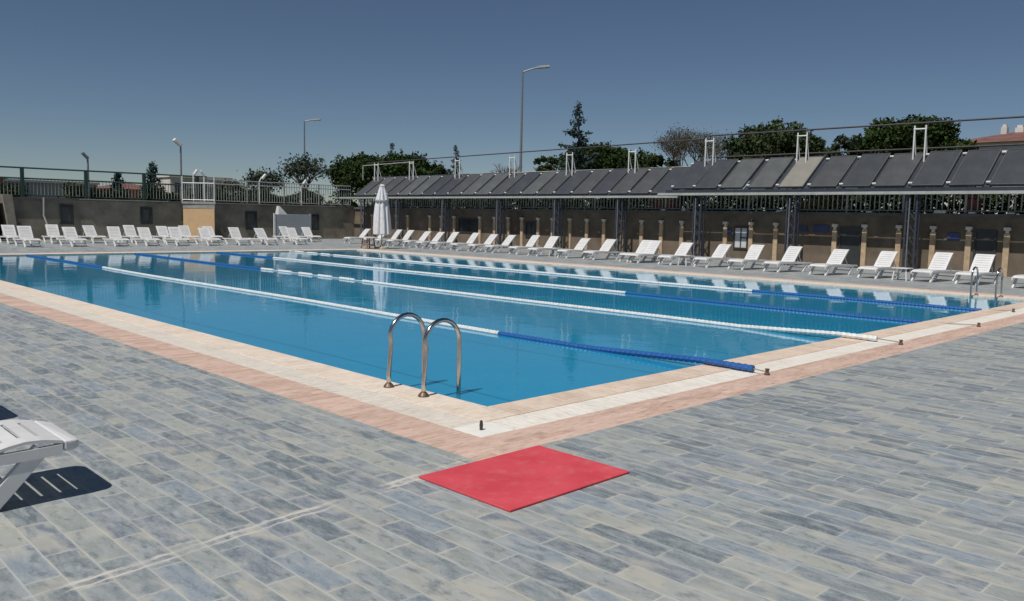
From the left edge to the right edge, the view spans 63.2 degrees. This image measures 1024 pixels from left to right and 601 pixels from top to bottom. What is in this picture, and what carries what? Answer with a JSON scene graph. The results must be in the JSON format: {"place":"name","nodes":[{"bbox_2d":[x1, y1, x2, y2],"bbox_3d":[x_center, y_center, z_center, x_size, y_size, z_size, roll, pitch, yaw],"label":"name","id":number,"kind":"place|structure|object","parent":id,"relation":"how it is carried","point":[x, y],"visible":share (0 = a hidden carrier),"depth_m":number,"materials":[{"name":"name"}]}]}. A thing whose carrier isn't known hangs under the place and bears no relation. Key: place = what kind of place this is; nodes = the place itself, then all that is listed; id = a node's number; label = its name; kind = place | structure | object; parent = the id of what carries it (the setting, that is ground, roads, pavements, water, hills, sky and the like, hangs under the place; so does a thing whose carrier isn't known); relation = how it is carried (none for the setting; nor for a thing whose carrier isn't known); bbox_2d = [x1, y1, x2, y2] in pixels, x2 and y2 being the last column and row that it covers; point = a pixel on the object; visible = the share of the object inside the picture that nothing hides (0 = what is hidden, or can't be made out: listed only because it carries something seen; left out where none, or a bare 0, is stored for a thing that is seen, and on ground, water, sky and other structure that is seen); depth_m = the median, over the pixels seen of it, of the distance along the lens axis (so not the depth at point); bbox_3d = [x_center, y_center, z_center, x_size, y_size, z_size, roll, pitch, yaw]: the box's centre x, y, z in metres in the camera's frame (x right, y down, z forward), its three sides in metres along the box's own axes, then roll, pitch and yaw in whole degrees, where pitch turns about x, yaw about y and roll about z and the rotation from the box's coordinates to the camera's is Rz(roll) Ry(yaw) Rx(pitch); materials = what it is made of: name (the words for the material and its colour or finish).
{"place":"outdoors","nodes":[
{"label":"outdoors","id":0,"kind":"place"},
{"bbox_2d":[4,179,98,197],"bbox_3d":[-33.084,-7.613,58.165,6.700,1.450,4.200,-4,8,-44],"label":"house","id":1,"kind":"structure","parent":0,"point":[41,188],"depth_m":56.64,"materials":[{"name":"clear glass"}]},
{"bbox_2d":[98,183,167,199],"bbox_3d":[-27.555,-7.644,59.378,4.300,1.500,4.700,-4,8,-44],"label":"house","id":2,"kind":"structure","parent":0,"point":[134,190],"depth_m":57.90,"materials":[{"name":"red brick"}]},
{"bbox_2d":[155,175,232,201],"bbox_3d":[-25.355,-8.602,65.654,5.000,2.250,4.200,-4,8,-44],"label":"house","id":3,"kind":"structure","parent":0,"point":[170,179],"depth_m":63.35,"materials":[{"name":"white glass"}]},
{"bbox_2d":[0,239,1023,600],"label":"pool deck","id":4,"kind":"structure","parent":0,"point":[896,477],"depth_m":4.86,"materials":[{"name":"tile"}]},
{"bbox_2d":[13,226,40,246],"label":"sun lounger","id":5,"kind":"object","parent":4,"relation":"on","point":[25,233],"visible":0.98,"depth_m":34.12,"materials":[{"name":"white plastic"}]},
{"bbox_2d":[0,419,78,508],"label":"sun lounger","id":6,"kind":"object","parent":4,"relation":"on","point":[14,433],"visible":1,"depth_m":4.49,"materials":[{"name":"white plastic"}]},
{"bbox_2d":[42,224,65,243],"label":"sun lounger","id":7,"kind":"object","parent":4,"relation":"on","point":[52,231],"visible":0.91,"depth_m":38.09,"materials":[{"name":"white plastic"}]},
{"bbox_2d":[57,227,86,246],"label":"sun lounger","id":8,"kind":"object","parent":4,"relation":"on","point":[70,234],"visible":0.96,"depth_m":35.25,"materials":[{"name":"white plastic"}]},
{"bbox_2d":[102,226,129,246],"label":"sun lounger","id":9,"kind":"object","parent":4,"relation":"on","point":[114,234],"visible":0.98,"depth_m":36.48,"materials":[{"name":"white plastic"}]},
{"bbox_2d":[132,227,159,245],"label":"sun lounger","id":10,"kind":"object","parent":4,"relation":"on","point":[145,234],"visible":0.88,"depth_m":37.42,"materials":[{"name":"white plastic"}]},
{"bbox_2d":[163,227,189,245],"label":"sun lounger","id":11,"kind":"object","parent":4,"relation":"on","point":[175,234],"visible":0.97,"depth_m":38.38,"materials":[{"name":"white plastic"}]},
{"bbox_2d":[0,194,353,240],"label":"retaining wall","id":12,"kind":"structure","parent":4,"relation":"on","point":[36,214],"depth_m":44.80,"materials":[{"name":"grey concrete"}]},
{"bbox_2d":[60,205,73,223],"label":"window","id":13,"kind":"structure","parent":12,"relation":"in","point":[66,211],"depth_m":42.14,"materials":[{"name":"black glass"}]},
{"bbox_2d":[0,166,206,201],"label":"fence","id":14,"kind":"object","parent":12,"relation":"on","point":[86,194],"visible":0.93,"depth_m":43.25,"materials":[{"name":"metal"}]},
{"bbox_2d":[245,211,256,229],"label":"window","id":15,"kind":"structure","parent":12,"relation":"in","point":[250,216],"depth_m":49.11,"materials":[{"name":"black glass"}]},
{"bbox_2d":[207,179,350,204],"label":"fence","id":16,"kind":"object","parent":12,"relation":"on","point":[283,186],"visible":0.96,"depth_m":50.45,"materials":[{"name":"metal"}]},
{"bbox_2d":[181,176,214,239],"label":"wall block","id":17,"kind":"structure","parent":4,"relation":"on","point":[196,215],"depth_m":46.07,"materials":[{"name":"beige paint"}]},
{"bbox_2d":[273,213,310,239],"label":"notice board","id":18,"kind":"object","parent":4,"relation":"on","point":[297,222],"visible":0.57,"depth_m":48.75,"materials":[{"name":"white paint"}]},
{"bbox_2d":[373,184,390,248],"bbox_3d":[-6.146,-3.962,39.276,0.822,3.020,0.818,2,6,12],"label":"closed parasol","id":19,"kind":"object","parent":4,"relation":"on","point":[381,221],"visible":1,"depth_m":39.05,"materials":[{"name":"white fabric"}]},
{"bbox_2d":[453,422,512,437],"bbox_3d":[-0.221,1.124,6.310,0.330,0.301,0.330,-4,8,-44],"label":"corner tile","id":20,"kind":"object","parent":4,"relation":"in","point":[489,429],"visible":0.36,"depth_m":6.28,"materials":[{"name":"white tile"}]},
{"bbox_2d":[0,248,1023,460],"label":"terracotta border","id":21,"kind":"object","parent":4,"relation":"on","point":[467,445],"visible":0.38,"depth_m":7.75,"materials":[{"name":"pink tile"}]},
{"bbox_2d":[0,249,1023,428],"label":"pool edge","id":22,"kind":"object","parent":4,"relation":"in","point":[427,413],"visible":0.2,"depth_m":8.70,"materials":[{"name":"white stone"}]},
{"bbox_2d":[419,445,629,511],"bbox_3d":[0.088,1.084,5.187,1.070,0.013,0.800,-4,8,-45],"label":"floor mat","id":23,"kind":"object","parent":4,"relation":"on","point":[518,479],"visible":1,"depth_m":5.12,"materials":[{"name":"red rubber"}]},
{"bbox_2d":[527,236,562,255],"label":"sun lounger","id":24,"kind":"object","parent":4,"relation":"on","point":[551,242],"visible":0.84,"depth_m":35.48,"materials":[{"name":"white plastic"}]},
{"bbox_2d":[556,238,598,257],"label":"sun lounger","id":25,"kind":"object","parent":4,"relation":"on","point":[581,244],"visible":0.85,"depth_m":34.22,"materials":[{"name":"white plastic"}]},
{"bbox_2d":[582,239,624,259],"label":"sun lounger","id":26,"kind":"object","parent":4,"relation":"on","point":[607,245],"visible":0.96,"depth_m":33.43,"materials":[{"name":"white plastic"}]},
{"bbox_2d":[626,240,670,262],"bbox_3d":[5.217,-1.856,31.701,1.878,0.856,0.598,-3,7,-38],"label":"sun lounger","id":27,"kind":"object","parent":4,"relation":"on","point":[652,247],"visible":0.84,"depth_m":31.66,"materials":[{"name":"white plastic"}]},
{"bbox_2d":[335,116,1023,272],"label":"solar rack","id":28,"kind":"object","parent":4,"relation":"on","point":[907,189],"visible":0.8,"depth_m":32.73,"materials":[{"name":"metal"}]},
{"bbox_2d":[397,175,430,195],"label":"solar collector","id":29,"kind":"object","parent":28,"relation":"on","point":[414,184],"visible":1,"depth_m":49.09,"materials":[{"name":"grey glass"}]},
{"bbox_2d":[409,175,443,195],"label":"solar collector","id":30,"kind":"object","parent":28,"relation":"on","point":[429,182],"visible":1,"depth_m":48.27,"materials":[{"name":"grey glass"}]},
{"bbox_2d":[422,175,454,195],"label":"solar collector","id":31,"kind":"object","parent":28,"relation":"on","point":[439,184],"visible":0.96,"depth_m":47.45,"materials":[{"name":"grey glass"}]},
{"bbox_2d":[434,174,468,195],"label":"solar collector","id":32,"kind":"object","parent":28,"relation":"on","point":[450,185],"visible":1,"depth_m":46.64,"materials":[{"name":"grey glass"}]},
{"bbox_2d":[447,174,480,195],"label":"solar collector","id":33,"kind":"object","parent":28,"relation":"on","point":[465,184],"visible":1,"depth_m":45.85,"materials":[{"name":"grey glass"}]},
{"bbox_2d":[461,173,496,195],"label":"solar collector","id":34,"kind":"object","parent":28,"relation":"on","point":[480,182],"visible":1,"depth_m":45.04,"materials":[{"name":"grey glass"}]},
{"bbox_2d":[475,172,511,195],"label":"solar collector","id":35,"kind":"object","parent":28,"relation":"on","point":[495,181],"visible":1,"depth_m":44.22,"materials":[{"name":"grey glass"}]},
{"bbox_2d":[489,172,526,195],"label":"solar collector","id":36,"kind":"object","parent":28,"relation":"on","point":[507,184],"visible":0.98,"depth_m":43.41,"materials":[{"name":"grey glass"}]},
{"bbox_2d":[504,172,542,195],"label":"solar collector","id":37,"kind":"object","parent":28,"relation":"on","point":[524,182],"visible":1,"depth_m":42.62,"materials":[{"name":"grey glass"}]},
{"bbox_2d":[520,171,558,194],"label":"solar collector","id":38,"kind":"object","parent":28,"relation":"on","point":[541,181],"visible":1,"depth_m":41.84,"materials":[{"name":"grey glass"}]},
{"bbox_2d":[536,170,574,194],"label":"solar collector","id":39,"kind":"object","parent":28,"relation":"on","point":[557,181],"visible":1,"depth_m":40.99,"materials":[{"name":"grey glass"}]},
{"bbox_2d":[553,170,592,194],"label":"solar collector","id":40,"kind":"object","parent":28,"relation":"on","point":[575,180],"visible":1,"depth_m":40.20,"materials":[{"name":"grey glass"}]},
{"bbox_2d":[571,169,611,194],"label":"solar collector","id":41,"kind":"object","parent":28,"relation":"on","point":[592,180],"visible":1,"depth_m":39.40,"materials":[{"name":"grey glass"}]},
{"bbox_2d":[589,168,630,194],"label":"solar collector","id":42,"kind":"object","parent":28,"relation":"on","point":[612,179],"visible":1,"depth_m":38.57,"materials":[{"name":"grey glass"}]},
{"bbox_2d":[608,167,650,194],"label":"solar collector","id":43,"kind":"object","parent":28,"relation":"on","point":[630,180],"visible":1,"depth_m":37.75,"materials":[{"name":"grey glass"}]},
{"bbox_2d":[628,167,671,194],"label":"solar collector","id":44,"kind":"object","parent":28,"relation":"on","point":[652,178],"visible":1,"depth_m":36.96,"materials":[{"name":"grey glass"}]},
{"bbox_2d":[649,167,688,194],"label":"solar collector","id":45,"kind":"object","parent":28,"relation":"on","point":[673,176],"visible":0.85,"depth_m":36.25,"materials":[{"name":"grey glass"}]},
{"bbox_2d":[671,161,713,189],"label":"solar collector","id":46,"kind":"object","parent":28,"relation":"on","point":[695,173],"visible":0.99,"depth_m":35.31,"materials":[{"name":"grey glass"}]},
{"bbox_2d":[693,159,738,189],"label":"solar collector","id":47,"kind":"object","parent":28,"relation":"on","point":[716,174],"visible":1,"depth_m":34.54,"materials":[{"name":"grey glass"}]},
{"bbox_2d":[718,158,764,188],"bbox_3d":[9.300,-5.155,33.806,1.150,0.099,2.080,7,45,45],"label":"solar collector","id":48,"kind":"object","parent":28,"relation":"attached to","point":[743,172],"visible":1,"depth_m":33.70,"materials":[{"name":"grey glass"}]},
{"bbox_2d":[746,157,794,188],"bbox_3d":[10.189,-5.051,32.898,1.150,0.099,2.080,7,45,45],"label":"solar collector","id":49,"kind":"object","parent":28,"relation":"on","point":[771,172],"visible":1,"depth_m":32.79,"materials":[{"name":"grey glass"}]},
{"bbox_2d":[776,156,824,188],"bbox_3d":[11.070,-4.937,32.011,1.150,0.100,2.080,7,45,45],"label":"solar collector","id":50,"kind":"object","parent":28,"relation":"on","point":[800,173],"visible":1,"depth_m":31.88,"materials":[{"name":"beige glass"}]},
{"bbox_2d":[807,155,857,187],"bbox_3d":[11.967,-4.818,31.113,1.150,0.100,2.080,7,44,45],"label":"solar collector","id":51,"kind":"object","parent":28,"relation":"on","point":[833,171],"visible":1,"depth_m":31.01,"materials":[{"name":"grey glass"}]},
{"bbox_2d":[839,153,890,187],"bbox_3d":[12.808,-4.727,30.241,1.150,0.099,2.080,7,45,45],"label":"solar collector","id":52,"kind":"object","parent":28,"relation":"on","point":[866,170],"visible":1,"depth_m":30.13,"materials":[{"name":"grey glass"}]},
{"bbox_2d":[872,152,923,187],"bbox_3d":[13.640,-4.615,29.411,1.150,0.099,2.080,7,44,45],"label":"solar collector","id":53,"kind":"object","parent":28,"relation":"on","point":[900,169],"visible":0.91,"depth_m":29.29,"materials":[{"name":"black glass"}]},
{"bbox_2d":[908,150,962,186],"bbox_3d":[14.491,-4.524,28.528,1.150,0.099,2.080,7,45,45],"label":"solar collector","id":54,"kind":"object","parent":28,"relation":"on","point":[936,169],"visible":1,"depth_m":28.43,"materials":[{"name":"black glass"}]},
{"bbox_2d":[946,149,1001,186],"bbox_3d":[15.344,-4.413,27.670,1.150,0.099,2.080,7,45,45],"label":"solar collector","id":55,"kind":"object","parent":28,"relation":"on","point":[975,168],"visible":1,"depth_m":27.56,"materials":[{"name":"black glass"}]},
{"bbox_2d":[986,148,1023,186],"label":"solar collector","id":56,"kind":"object","parent":28,"relation":"on","point":[1009,171],"visible":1,"depth_m":26.73,"materials":[{"name":"grey glass"}]},
{"bbox_2d":[657,242,701,264],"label":"sun lounger","id":57,"kind":"object","parent":4,"relation":"on","point":[684,248],"visible":0.84,"depth_m":30.77,"materials":[{"name":"white plastic"}]},
{"bbox_2d":[354,207,1023,276],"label":"retaining wall","id":58,"kind":"structure","parent":4,"relation":"on","point":[866,238],"depth_m":33.47,"materials":[{"name":"brown concrete"}]},
{"bbox_2d":[458,218,478,232],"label":"window","id":59,"kind":"structure","parent":58,"relation":"in","point":[465,225],"depth_m":46.19,"materials":[{"name":"black glass"}]},
{"bbox_2d":[358,194,1023,213],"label":"railing","id":60,"kind":"object","parent":58,"relation":"on","point":[965,211],"visible":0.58,"depth_m":34.50,"materials":[{"name":"black metal"}]},
{"bbox_2d":[733,226,748,248],"bbox_3d":[9.396,-2.575,34.184,0.048,0.920,0.660,-4,8,-44],"label":"window","id":61,"kind":"structure","parent":58,"relation":"in","point":[740,236],"depth_m":34.17,"materials":[{"name":"white glass"}]},
{"bbox_2d":[838,227,861,267],"bbox_3d":[12.565,-1.978,30.981,0.048,1.500,0.820,-4,8,-44],"label":"door","id":62,"kind":"structure","parent":58,"relation":"in","point":[849,237],"depth_m":30.93,"materials":[{"name":"grey metal"}]},
{"bbox_2d":[972,230,997,275],"bbox_3d":[15.746,-1.588,27.751,0.048,1.500,0.680,-4,8,-44],"label":"door","id":63,"kind":"structure","parent":58,"relation":"in","point":[985,241],"depth_m":27.71,"materials":[{"name":"grey metal"}]},
{"bbox_2d":[693,244,739,267],"bbox_3d":[7.296,-1.587,29.599,1.878,0.825,0.598,-3,7,-37],"label":"sun lounger","id":64,"kind":"object","parent":4,"relation":"on","point":[720,252],"visible":0.9,"depth_m":29.55,"materials":[{"name":"white plastic"}]},
{"bbox_2d":[727,244,773,269],"bbox_3d":[8.223,-1.488,28.647,1.878,0.856,0.598,-4,7,-40],"label":"sun lounger","id":65,"kind":"object","parent":4,"relation":"on","point":[753,253],"visible":0.91,"depth_m":28.63,"materials":[{"name":"white plastic"}]},
{"bbox_2d":[762,246,811,272],"bbox_3d":[9.180,-1.372,27.689,1.878,0.856,0.598,-3,7,-36],"label":"sun lounger","id":66,"kind":"object","parent":4,"relation":"on","point":[791,255],"visible":0.94,"depth_m":27.68,"materials":[{"name":"white plastic"}]},
{"bbox_2d":[808,249,857,275],"bbox_3d":[10.265,-1.221,26.562,1.878,0.825,0.598,-3,7,-38],"label":"sun lounger","id":67,"kind":"object","parent":4,"relation":"on","point":[837,257],"visible":0.98,"depth_m":26.57,"materials":[{"name":"white plastic"}]},
{"bbox_2d":[857,251,905,278],"bbox_3d":[11.355,-1.097,25.540,1.878,0.825,0.598,-3,7,-39],"label":"sun lounger","id":68,"kind":"object","parent":4,"relation":"on","point":[884,260],"visible":0.86,"depth_m":25.55,"materials":[{"name":"white plastic"}]},
{"bbox_2d":[910,252,961,282],"bbox_3d":[12.496,-0.982,24.473,1.878,0.856,0.598,-3,7,-37],"label":"sun lounger","id":69,"kind":"object","parent":4,"relation":"on","point":[940,262],"visible":0.94,"depth_m":24.47,"materials":[{"name":"white plastic"}]},
{"bbox_2d":[954,254,1000,285],"bbox_3d":[13.277,-0.883,23.649,1.878,0.856,0.598,-4,8,-41],"label":"sun lounger","id":70,"kind":"object","parent":4,"relation":"on","point":[986,260],"visible":0.78,"depth_m":23.66,"materials":[{"name":"white plastic"}]},
{"bbox_2d":[0,251,1023,405],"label":"water","id":71,"kind":"structure","parent":0,"point":[497,369],"depth_m":14.68,"materials":[{"name":"blue liquid"}]},
{"bbox_2d":[26,254,769,375],"bbox_3d":[-6.880,-0.397,18.520,0.178,0.144,27.454,-4,8,-44],"label":"lane rope","id":72,"kind":"object","parent":71,"relation":"on","point":[707,361],"visible":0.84,"depth_m":11.22,"materials":[{"name":"white plastic"}]},
{"bbox_2d":[134,253,902,344],"bbox_3d":[-4.325,-0.584,20.953,0.183,0.149,27.448,-4,8,-44],"label":"lane rope","id":73,"kind":"object","parent":71,"relation":"on","point":[824,333],"visible":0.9,"depth_m":14.57,"materials":[{"name":"white plastic"}]},
{"bbox_2d":[216,252,980,326],"bbox_3d":[-2.061,-0.751,23.161,0.178,0.127,27.488,-4,8,-44],"label":"lane rope","id":74,"kind":"object","parent":71,"relation":"on","point":[775,307],"visible":0.88,"depth_m":18.11,"materials":[{"name":"white plastic"}]},
{"bbox_2d":[289,250,1014,311],"bbox_3d":[0.099,-0.939,25.522,0.178,0.132,27.174,-4,8,-44],"label":"lane rope","id":75,"kind":"object","parent":71,"relation":"on","point":[873,300],"visible":0.81,"depth_m":20.75,"materials":[{"name":"white plastic"}]},
{"bbox_2d":[0,0,1023,212],"label":"sky","id":76,"kind":"structure","parent":0,"point":[237,83],"materials":[{"name":"blue"}]},
{"bbox_2d":[31,249,1023,429],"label":"gutter grating short side","id":77,"kind":"object","parent":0,"point":[521,421],"visible":0.28,"depth_m":8.40,"materials":[{"name":"white plastic"}]},
{"bbox_2d":[941,124,1023,213],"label":"house","id":78,"kind":"structure","parent":0,"point":[1005,136],"depth_m":60.87,"materials":[{"name":"ceramic"}]},
{"label":"upper ground","id":79,"kind":"structure","parent":0,"visible":0},
{"bbox_2d":[58,181,127,199],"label":"hedge","id":80,"kind":"object","parent":79,"relation":"on","point":[115,193],"visible":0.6,"depth_m":49.07,"materials":[{"name":"green plant"}]},
{"bbox_2d":[137,161,164,200],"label":"conifer tree","id":81,"kind":"object","parent":79,"relation":"on","point":[152,167],"visible":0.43,"depth_m":54.54,"materials":[{"name":"green plant"}]},
{"bbox_2d":[139,181,325,204],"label":"hedge","id":82,"kind":"object","parent":79,"relation":"on","point":[187,194],"visible":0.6,"depth_m":54.29,"materials":[{"name":"green plant"}]},
{"bbox_2d":[202,178,271,203],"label":"hedge","id":83,"kind":"object","parent":79,"relation":"on","point":[236,187],"visible":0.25,"depth_m":56.76,"materials":[{"name":"green plant"}]},
{"bbox_2d":[241,166,288,191],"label":"sparse tree","id":84,"kind":"object","parent":79,"relation":"on","point":[257,176],"visible":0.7,"depth_m":61.57,"materials":[{"name":"green plant"}]},
{"bbox_2d":[275,152,333,204],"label":"sparse tree","id":85,"kind":"object","parent":79,"relation":"on","point":[308,167],"visible":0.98,"depth_m":62.16,"materials":[{"name":"green plant"}]},
{"bbox_2d":[323,148,452,207],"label":"broadleaf tree","id":86,"kind":"object","parent":79,"relation":"on","point":[355,174],"visible":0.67,"depth_m":80.56,"materials":[{"name":"green plant"}]},
{"bbox_2d":[388,193,675,209],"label":"hedge","id":87,"kind":"object","parent":79,"relation":"on","point":[538,205],"visible":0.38,"depth_m":45.12,"materials":[{"name":"green plant"}]},
{"bbox_2d":[519,65,549,208],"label":"street lamp","id":88,"kind":"object","parent":79,"relation":"on","point":[521,122],"visible":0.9,"depth_m":49.10,"materials":[{"name":"metal"}]},
{"bbox_2d":[148,184,935,212],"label":"woodland","id":89,"kind":"object","parent":79,"relation":"on","point":[355,204],"depth_m":163.90,"materials":[{"name":"green plant"}]},
{"bbox_2d":[533,155,559,170],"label":"broadleaf tree","id":90,"kind":"object","parent":79,"relation":"on","point":[551,161],"visible":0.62,"depth_m":58.95,"materials":[{"name":"green plant"}]},
{"bbox_2d":[557,100,599,170],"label":"conifer tree","id":91,"kind":"object","parent":79,"relation":"on","point":[579,160],"visible":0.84,"depth_m":58.83,"materials":[{"name":"green plant"}]},
{"bbox_2d":[551,141,648,199],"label":"broadleaf tree","id":92,"kind":"object","parent":79,"relation":"on","point":[611,157],"visible":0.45,"depth_m":70.90,"materials":[{"name":"green plant"}]},
{"bbox_2d":[636,153,677,183],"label":"broadleaf tree","id":93,"kind":"object","parent":79,"relation":"on","point":[654,160],"visible":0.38,"depth_m":61.38,"materials":[{"name":"green plant"}]},
{"bbox_2d":[651,123,732,207],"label":"bare tree","id":94,"kind":"object","parent":79,"relation":"on","point":[669,147],"visible":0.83,"depth_m":59.21,"materials":[{"name":"plant"}]},
{"bbox_2d":[722,116,825,181],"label":"broadleaf tree","id":95,"kind":"object","parent":79,"relation":"on","point":[769,143],"visible":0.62,"depth_m":50.26,"materials":[{"name":"green plant"}]},
{"bbox_2d":[792,195,849,211],"bbox_3d":[12.124,-3.736,32.728,1.333,1.102,2.127,-4,8,-44],"label":"flowering shrub","id":96,"kind":"object","parent":79,"relation":"on","point":[825,202],"visible":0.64,"depth_m":32.38,"materials":[{"name":"green plant"}]},
{"bbox_2d":[822,133,859,207],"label":"broadleaf tree","id":97,"kind":"object","parent":79,"relation":"on","point":[847,142],"visible":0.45,"depth_m":50.29,"materials":[{"name":"green plant"}]},
{"bbox_2d":[670,182,1023,213],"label":"hedge","id":98,"kind":"object","parent":79,"relation":"on","point":[993,201],"visible":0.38,"depth_m":31.87,"materials":[{"name":"green plant"}]},
{"bbox_2d":[844,113,981,209],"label":"broadleaf tree","id":99,"kind":"object","parent":79,"relation":"on","point":[901,136],"visible":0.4,"depth_m":51.20,"materials":[{"name":"green plant"}]},
{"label":"pool basin","id":100,"kind":"structure","parent":0,"visible":0},
{"bbox_2d":[0,249,1023,421],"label":"pool coping","id":101,"kind":"object","parent":100,"relation":"on","point":[475,411],"visible":0.39,"depth_m":9.80,"materials":[{"name":"beige stone"}]},
{"bbox_2d":[383,312,461,396],"bbox_3d":[-0.828,0.984,7.732,0.500,1.711,0.620,-4,8,-44],"label":"pool ladder","id":102,"kind":"object","parent":101,"relation":"attached to","point":[425,347],"visible":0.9,"depth_m":7.64,"materials":[{"name":"silver metal"}]},
{"bbox_2d":[969,266,1003,299],"bbox_3d":[10.968,0.076,19.291,0.500,1.711,0.620,-4,8,-44],"label":"pool ladder","id":103,"kind":"object","parent":101,"relation":"attached to","point":[997,274],"visible":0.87,"depth_m":19.21,"materials":[{"name":"silver metal"}]},
{"bbox_2d":[0,249,1023,414],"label":"pool coping short side","id":104,"kind":"object","parent":100,"relation":"on","point":[529,405],"visible":0.39,"depth_m":9.21,"materials":[{"name":"beige tile"}]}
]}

